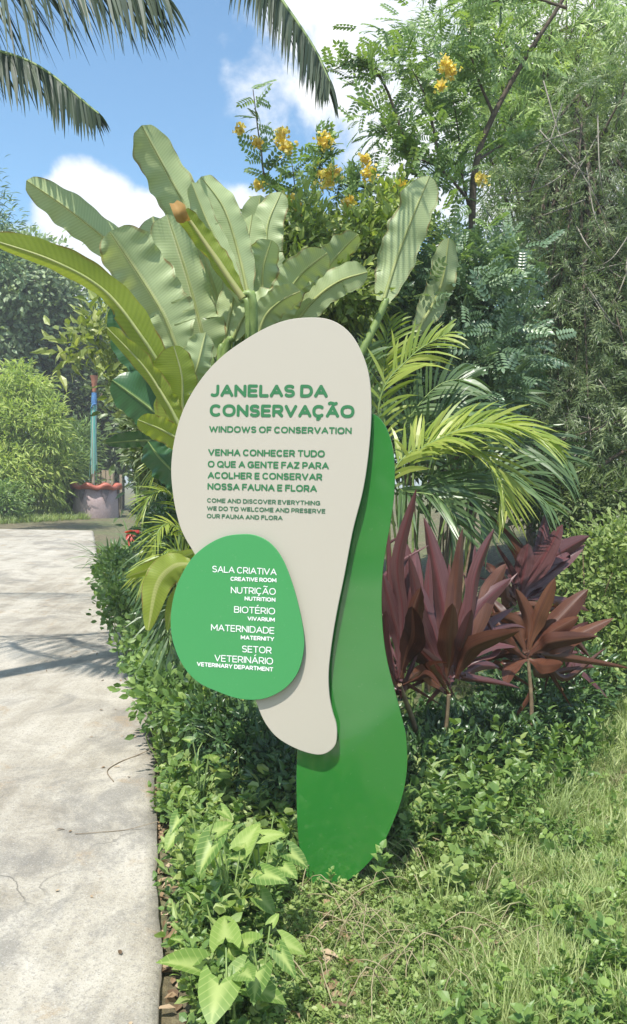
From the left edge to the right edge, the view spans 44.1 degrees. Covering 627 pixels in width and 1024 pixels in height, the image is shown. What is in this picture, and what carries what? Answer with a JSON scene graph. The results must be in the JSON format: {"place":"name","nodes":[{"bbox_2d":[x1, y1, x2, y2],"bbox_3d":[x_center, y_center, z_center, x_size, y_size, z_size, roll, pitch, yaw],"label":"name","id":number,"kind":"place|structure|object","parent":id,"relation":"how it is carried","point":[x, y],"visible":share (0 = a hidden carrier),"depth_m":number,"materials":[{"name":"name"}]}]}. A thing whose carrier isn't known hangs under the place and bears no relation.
{"place":"outdoors","nodes":[
{"label":"outdoors","id":0,"kind":"place"},
{"bbox_2d":[0,529,162,1023],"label":"path","id":1,"kind":"structure","parent":0,"point":[63,960],"depth_m":3.51,"materials":[{"name":"concrete"}]},
{"bbox_2d":[75,821,157,833],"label":"twig","id":2,"kind":"object","parent":1,"relation":"on","point":[117,830],"visible":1,"depth_m":3.30,"materials":[{"name":"brown wood"}]},
{"bbox_2d":[107,748,153,781],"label":"twig","id":3,"kind":"object","parent":1,"relation":"on","point":[124,760],"visible":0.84,"depth_m":4.11,"materials":[{"name":"brown wood"}]},
{"bbox_2d":[0,483,626,1023],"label":"ground","id":4,"kind":"structure","parent":0,"point":[104,531],"depth_m":12.53,"materials":[{"name":"green plant"}]},
{"bbox_2d":[0,476,35,522],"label":"round bush","id":5,"kind":"object","parent":4,"relation":"on","point":[9,501],"visible":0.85,"depth_m":19.94,"materials":[{"name":"green plant"}]},
{"bbox_2d":[0,154,43,299],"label":"thin tree","id":6,"kind":"object","parent":4,"relation":"on","point":[2,228],"visible":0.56,"depth_m":16.09,"materials":[{"name":"green plant"}]},
{"bbox_2d":[0,357,89,513],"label":"bamboo bush","id":7,"kind":"object","parent":4,"relation":"on","point":[29,459],"visible":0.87,"depth_m":21.40,"materials":[{"name":"green plant"}]},
{"bbox_2d":[0,506,91,523],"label":"grass","id":8,"kind":"structure","parent":4,"relation":"on","point":[41,515],"depth_m":20.91,"materials":[{"name":"green plant"}]},
{"bbox_2d":[0,222,108,378],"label":"broad tree","id":9,"kind":"object","parent":4,"relation":"on","point":[50,294],"visible":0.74,"depth_m":26.19,"materials":[{"name":"green plant"}]},
{"bbox_2d":[15,340,131,489],"bbox_3d":[-8.616,-3.185,28.594,5.688,6.209,4.877,1,2,0],"label":"dense thicket","id":10,"kind":"object","parent":4,"relation":"on","point":[108,436],"visible":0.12,"depth_m":27.74,"materials":[{"name":"green plant"}]},
{"bbox_2d":[50,412,113,512],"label":"fern bush","id":11,"kind":"object","parent":4,"relation":"on","point":[83,434],"visible":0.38,"depth_m":23.86,"materials":[{"name":"green plant"}]},
{"bbox_2d":[14,295,153,508],"bbox_3d":[-6.100,-4.324,28.871,11.619,8.514,7.293,1,2,0],"label":"hedge tree","id":12,"kind":"object","parent":4,"relation":"on","point":[85,392],"visible":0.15,"depth_m":27.40,"materials":[{"name":"green plant"}]},
{"bbox_2d":[29,290,138,552],"bbox_3d":[-2.635,-0.880,9.627,1.570,3.884,1.478,1,2,0],"label":"croton bush","id":13,"kind":"object","parent":4,"relation":"on","point":[95,325],"visible":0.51,"depth_m":9.40,"materials":[{"name":"green plant"}]},
{"bbox_2d":[70,482,122,517],"bbox_3d":[-6.391,-0.346,22.719,1.460,1.055,1.460,1,2,-22],"label":"round planter","id":14,"kind":"object","parent":4,"relation":"on","point":[98,501],"visible":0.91,"depth_m":22.16,"materials":[{"name":"grey concrete"}]},
{"bbox_2d":[89,375,97,484],"bbox_3d":[-6.444,-2.327,22.667,0.255,3.315,0.258,1,2,0],"label":"ribbon pole","id":15,"kind":"object","parent":14,"relation":"in","point":[94,379],"visible":0.94,"depth_m":22.60,"materials":[{"name":"blue wood"}]},
{"bbox_2d":[61,535,134,570],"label":"strap leaf clump","id":16,"kind":"object","parent":4,"relation":"on","point":[102,548],"visible":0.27,"depth_m":11.79,"materials":[{"name":"green plant"}]},
{"bbox_2d":[95,470,122,515],"bbox_3d":[-6.300,-0.578,23.527,0.812,1.394,0.665,1,2,0],"label":"slatted chair","id":17,"kind":"object","parent":4,"relation":"on","point":[105,474],"visible":0.15,"depth_m":23.71,"materials":[{"name":"brown wood"}]},
{"bbox_2d":[87,518,142,553],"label":"strap leaf clump","id":18,"kind":"object","parent":4,"relation":"on","point":[124,540],"visible":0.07,"depth_m":12.44,"materials":[{"name":"green plant"}]},
{"bbox_2d":[79,542,171,682],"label":"shrub","id":19,"kind":"object","parent":4,"relation":"on","point":[108,586],"visible":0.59,"depth_m":6.24,"materials":[{"name":"green plant"}]},
{"bbox_2d":[125,530,140,552],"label":"red bract plant","id":20,"kind":"object","parent":4,"relation":"on","point":[131,538],"visible":0.38,"depth_m":9.47,"materials":[{"name":"red plant"}]},
{"bbox_2d":[113,407,170,543],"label":"shrub","id":21,"kind":"object","parent":4,"relation":"on","point":[127,423],"visible":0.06,"depth_m":7.35,"materials":[{"name":"green plant"}]},
{"bbox_2d":[116,480,193,655],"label":"shrub","id":22,"kind":"object","parent":4,"relation":"on","point":[159,509],"visible":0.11,"depth_m":5.40,"materials":[{"name":"green plant"}]},
{"bbox_2d":[126,549,200,755],"bbox_3d":[-0.769,0.793,4.016,0.405,1.194,0.136,0,2,-26],"label":"pleated plant","id":23,"kind":"object","parent":4,"relation":"on","point":[162,574],"visible":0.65,"depth_m":3.94,"materials":[{"name":"green plant"}]},
{"bbox_2d":[0,0,338,146],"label":"coconut palm","id":24,"kind":"object","parent":4,"relation":"on","point":[58,92],"visible":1,"depth_m":4.11,"materials":[{"name":"green plant"}]},
{"bbox_2d":[158,825,196,872],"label":"arrowhead plant","id":25,"kind":"object","parent":4,"relation":"on","point":[160,847],"visible":0.12,"depth_m":3.01,"materials":[{"name":"green plant"}]},
{"bbox_2d":[107,634,256,766],"bbox_3d":[-0.763,1.075,4.199,0.654,0.686,1.388,0,2,-29],"label":"shrub","id":26,"kind":"object","parent":4,"relation":"on","point":[147,693],"visible":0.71,"depth_m":3.98,"materials":[{"name":"green plant"}]},
{"bbox_2d":[120,457,243,719],"bbox_3d":[-0.735,0.494,4.313,0.688,1.777,1.007,1,2,-11],"label":"young palm","id":27,"kind":"object","parent":4,"relation":"on","point":[154,548],"visible":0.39,"depth_m":4.21,"materials":[{"name":"green plant"}]},
{"bbox_2d":[167,737,210,766],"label":"arrowhead plant","id":28,"kind":"object","parent":4,"relation":"on","point":[172,751],"visible":0.19,"depth_m":3.83,"materials":[{"name":"green plant"}]},
{"bbox_2d":[164,785,233,863],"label":"arrowhead plant","id":29,"kind":"object","parent":4,"relation":"on","point":[221,828],"visible":0.5,"depth_m":2.78,"materials":[{"name":"green plant"}]},
{"bbox_2d":[95,545,303,1023],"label":"undergrowth","id":30,"kind":"object","parent":4,"relation":"on","point":[164,802],"visible":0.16,"depth_m":2.68,"materials":[{"name":"green plant"}]},
{"bbox_2d":[166,930,246,1007],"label":"arrowhead plant","id":31,"kind":"object","parent":4,"relation":"on","point":[233,951],"visible":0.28,"depth_m":2.26,"materials":[{"name":"green plant"}]},
{"bbox_2d":[181,736,232,815],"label":"arrowhead plant","id":32,"kind":"object","parent":4,"relation":"on","point":[220,775],"visible":0.63,"depth_m":3.38,"materials":[{"name":"green plant"}]},
{"bbox_2d":[156,915,286,1023],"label":"arrowhead plant","id":33,"kind":"object","parent":4,"relation":"on","point":[216,1000],"visible":0.93,"depth_m":2.07,"materials":[{"name":"green plant"}]},
{"bbox_2d":[206,715,246,769],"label":"arrowhead plant","id":34,"kind":"object","parent":4,"relation":"on","point":[240,728],"visible":0.13,"depth_m":3.64,"materials":[{"name":"green plant"}]},
{"bbox_2d":[157,677,296,817],"bbox_3d":[-0.316,1.113,3.664,0.875,0.669,1.115,1,2,0],"label":"shrub","id":35,"kind":"object","parent":4,"relation":"on","point":[282,754],"visible":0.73,"depth_m":3.56,"materials":[{"name":"green plant"}]},
{"bbox_2d":[0,125,457,683],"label":"banana plant","id":36,"kind":"object","parent":4,"relation":"on","point":[192,259],"visible":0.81,"depth_m":4.39,"materials":[{"name":"green plant"}]},
{"bbox_2d":[154,727,304,1023],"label":"pale undergrowth","id":37,"kind":"object","parent":4,"relation":"on","point":[179,855],"visible":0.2,"depth_m":2.79,"materials":[{"name":"green plant"}]},
{"bbox_2d":[192,823,288,914],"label":"arrowhead plant","id":38,"kind":"object","parent":4,"relation":"on","point":[207,853],"visible":0.69,"depth_m":2.50,"materials":[{"name":"green plant"}]},
{"bbox_2d":[82,203,435,525],"bbox_3d":[-0.217,-1.635,10.976,5.928,5.336,4.147,1,2,0],"label":"backdrop tree","id":39,"kind":"object","parent":4,"relation":"on","point":[112,468],"visible":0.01,"depth_m":10.70,"materials":[{"name":"green plant"}]},
{"bbox_2d":[222,913,305,1017],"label":"arrowhead plant","id":40,"kind":"object","parent":4,"relation":"on","point":[288,945],"visible":0.6,"depth_m":2.17,"materials":[{"name":"green plant"}]},
{"bbox_2d":[26,573,505,1023],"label":"leaf litter","id":41,"kind":"object","parent":4,"relation":"on","point":[171,995],"visible":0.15,"depth_m":2.50,"materials":[{"name":"brown plant"}]},
{"bbox_2d":[226,806,308,910],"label":"arrowhead plant","id":42,"kind":"object","parent":4,"relation":"on","point":[296,856],"visible":0.42,"depth_m":2.61,"materials":[{"name":"green plant"}]},
{"bbox_2d":[171,318,406,884],"bbox_3d":[-0.105,0.524,2.978,0.949,2.514,0.097,2,2,6],"label":"wayfinding sign","id":43,"kind":"object","parent":4,"relation":"on","point":[283,473],"visible":1,"depth_m":2.95,"materials":[{"name":"green metal"}]},
{"bbox_2d":[241,637,414,710],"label":"shrub","id":44,"kind":"object","parent":4,"relation":"on","point":[398,698],"depth_m":4.01,"materials":[{"name":"green plant"}]},
{"bbox_2d":[205,163,453,385],"bbox_3d":[0.085,-0.533,5.309,1.968,3.849,1.211,0,2,-26],"label":"leafy shrub","id":45,"kind":"object","parent":4,"relation":"on","point":[324,227],"visible":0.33,"depth_m":5.15,"materials":[{"name":"green plant"}]},
{"bbox_2d":[249,718,478,906],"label":"seedlings","id":46,"kind":"object","parent":4,"relation":"on","point":[383,859],"visible":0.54,"depth_m":2.94,"materials":[{"name":"green plant"}]},
{"bbox_2d":[232,0,567,674],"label":"flowering tree","id":47,"kind":"object","parent":4,"relation":"on","point":[406,143],"visible":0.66,"depth_m":5.89,"materials":[{"name":"green plant"}]},
{"bbox_2d":[277,772,522,1023],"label":"loose grass","id":48,"kind":"structure","parent":4,"relation":"on","point":[464,918],"depth_m":2.67,"materials":[{"name":"green plant"}]},
{"bbox_2d":[257,814,547,1017],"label":"dry stems","id":49,"kind":"object","parent":4,"relation":"on","point":[351,897],"visible":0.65,"depth_m":2.56,"materials":[{"name":"beige plant"}]},
{"bbox_2d":[241,701,568,1023],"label":"weeds","id":50,"kind":"object","parent":4,"relation":"on","point":[299,983],"visible":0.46,"depth_m":2.72,"materials":[{"name":"green plant"}]},
{"bbox_2d":[382,489,440,734],"bbox_3d":[0.400,0.653,3.813,0.489,1.541,0.733,1,2,0],"label":"cordyline","id":51,"kind":"object","parent":4,"relation":"on","point":[403,605],"visible":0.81,"depth_m":3.70,"materials":[{"name":"red plant"}]},
{"bbox_2d":[320,197,576,691],"bbox_3d":[0.836,-0.489,5.947,2.280,3.731,1.706,1,2,0],"label":"oval leaved shrub","id":52,"kind":"object","parent":4,"relation":"on","point":[482,337],"visible":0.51,"depth_m":5.64,"materials":[{"name":"green plant"}]},
{"bbox_2d":[357,311,572,714],"bbox_3d":[0.838,0.053,4.675,1.697,2.698,0.964,1,2,0],"label":"areca palm","id":53,"kind":"object","parent":4,"relation":"on","point":[490,428],"visible":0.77,"depth_m":4.68,"materials":[{"name":"green plant"}]},
{"bbox_2d":[406,518,524,731],"bbox_3d":[0.766,0.731,3.946,0.758,1.386,0.708,1,2,0],"label":"cordyline","id":54,"kind":"object","parent":4,"relation":"on","point":[460,636],"visible":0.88,"depth_m":3.97,"materials":[{"name":"red plant"}]},
{"bbox_2d":[326,555,626,1023],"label":"grass","id":55,"kind":"structure","parent":4,"relation":"on","point":[561,804],"depth_m":2.82,"materials":[{"name":"green plant"}]},
{"bbox_2d":[404,695,559,793],"bbox_3d":[0.775,1.232,4.197,1.353,0.462,0.700,0,3,-40],"label":"shrub","id":56,"kind":"object","parent":4,"relation":"on","point":[440,737],"visible":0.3,"depth_m":4.04,"materials":[{"name":"green plant"}]},
{"bbox_2d":[381,348,595,684],"bbox_3d":[1.211,0.060,5.722,1.735,2.594,0.649,1,2,0],"label":"shaded palm","id":57,"kind":"object","parent":4,"relation":"on","point":[567,479],"visible":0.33,"depth_m":5.67,"materials":[{"name":"green plant"}]},
{"bbox_2d":[361,762,626,1023],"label":"dry grass","id":58,"kind":"structure","parent":4,"relation":"on","point":[498,903],"depth_m":2.94,"materials":[{"name":"plant"}]},
{"bbox_2d":[367,0,626,597],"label":"light feathery tree","id":59,"kind":"object","parent":4,"relation":"on","point":[552,36],"visible":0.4,"depth_m":8.45,"materials":[{"name":"green plant"}]},
{"bbox_2d":[373,205,626,540],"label":"dark backdrop tree","id":60,"kind":"object","parent":4,"relation":"on","point":[416,478],"visible":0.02,"depth_m":10.08,"materials":[{"name":"green plant"}]},
{"bbox_2d":[393,672,618,879],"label":"leafy undergrowth","id":61,"kind":"object","parent":4,"relation":"on","point":[510,768],"visible":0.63,"depth_m":3.62,"materials":[{"name":"green plant"}]},
{"bbox_2d":[394,700,626,1023],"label":"lawn weeds","id":62,"kind":"object","parent":4,"relation":"on","point":[512,895],"visible":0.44,"depth_m":2.50,"materials":[{"name":"green plant"}]},
{"bbox_2d":[399,657,626,790],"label":"dark undergrowth","id":63,"kind":"object","parent":4,"relation":"on","point":[510,732],"visible":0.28,"depth_m":4.39,"materials":[{"name":"green plant"}]},
{"bbox_2d":[463,514,588,665],"bbox_3d":[1.415,0.703,5.160,0.869,1.389,0.414,2,2,10],"label":"cordyline","id":64,"kind":"object","parent":4,"relation":"on","point":[542,563],"visible":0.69,"depth_m":5.01,"materials":[{"name":"red plant"}]},
{"bbox_2d":[448,0,626,581],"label":"feathery tree","id":65,"kind":"object","parent":4,"relation":"on","point":[589,246],"visible":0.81,"depth_m":6.91,"materials":[{"name":"green plant"}]},
{"bbox_2d":[465,640,626,729],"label":"shrub","id":66,"kind":"object","parent":4,"relation":"on","point":[550,689],"visible":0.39,"depth_m":4.85,"materials":[{"name":"green plant"}]},
{"bbox_2d":[477,426,626,594],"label":"bank shrub","id":67,"kind":"object","parent":4,"relation":"on","point":[604,500],"visible":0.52,"depth_m":6.34,"materials":[{"name":"green plant"}]},
{"bbox_2d":[485,578,626,735],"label":"cordyline","id":68,"kind":"object","parent":4,"relation":"on","point":[550,641],"visible":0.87,"depth_m":4.40,"materials":[{"name":"red plant"}]},
{"bbox_2d":[516,492,626,706],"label":"bank shrub","id":69,"kind":"object","parent":4,"relation":"on","point":[606,587],"visible":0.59,"depth_m":5.65,"materials":[{"name":"green plant"}]},
{"bbox_2d":[555,622,606,706],"bbox_3d":[1.616,1.039,5.002,0.506,0.759,0.466,1,2,0],"label":"cordyline","id":70,"kind":"object","parent":4,"relation":"on","point":[589,679],"visible":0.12,"depth_m":4.90,"materials":[{"name":"red plant"}]},
{"bbox_2d":[0,0,626,487],"label":"sky","id":71,"kind":"structure","parent":0,"point":[191,96],"materials":[{"name":"blue"}]}
]}

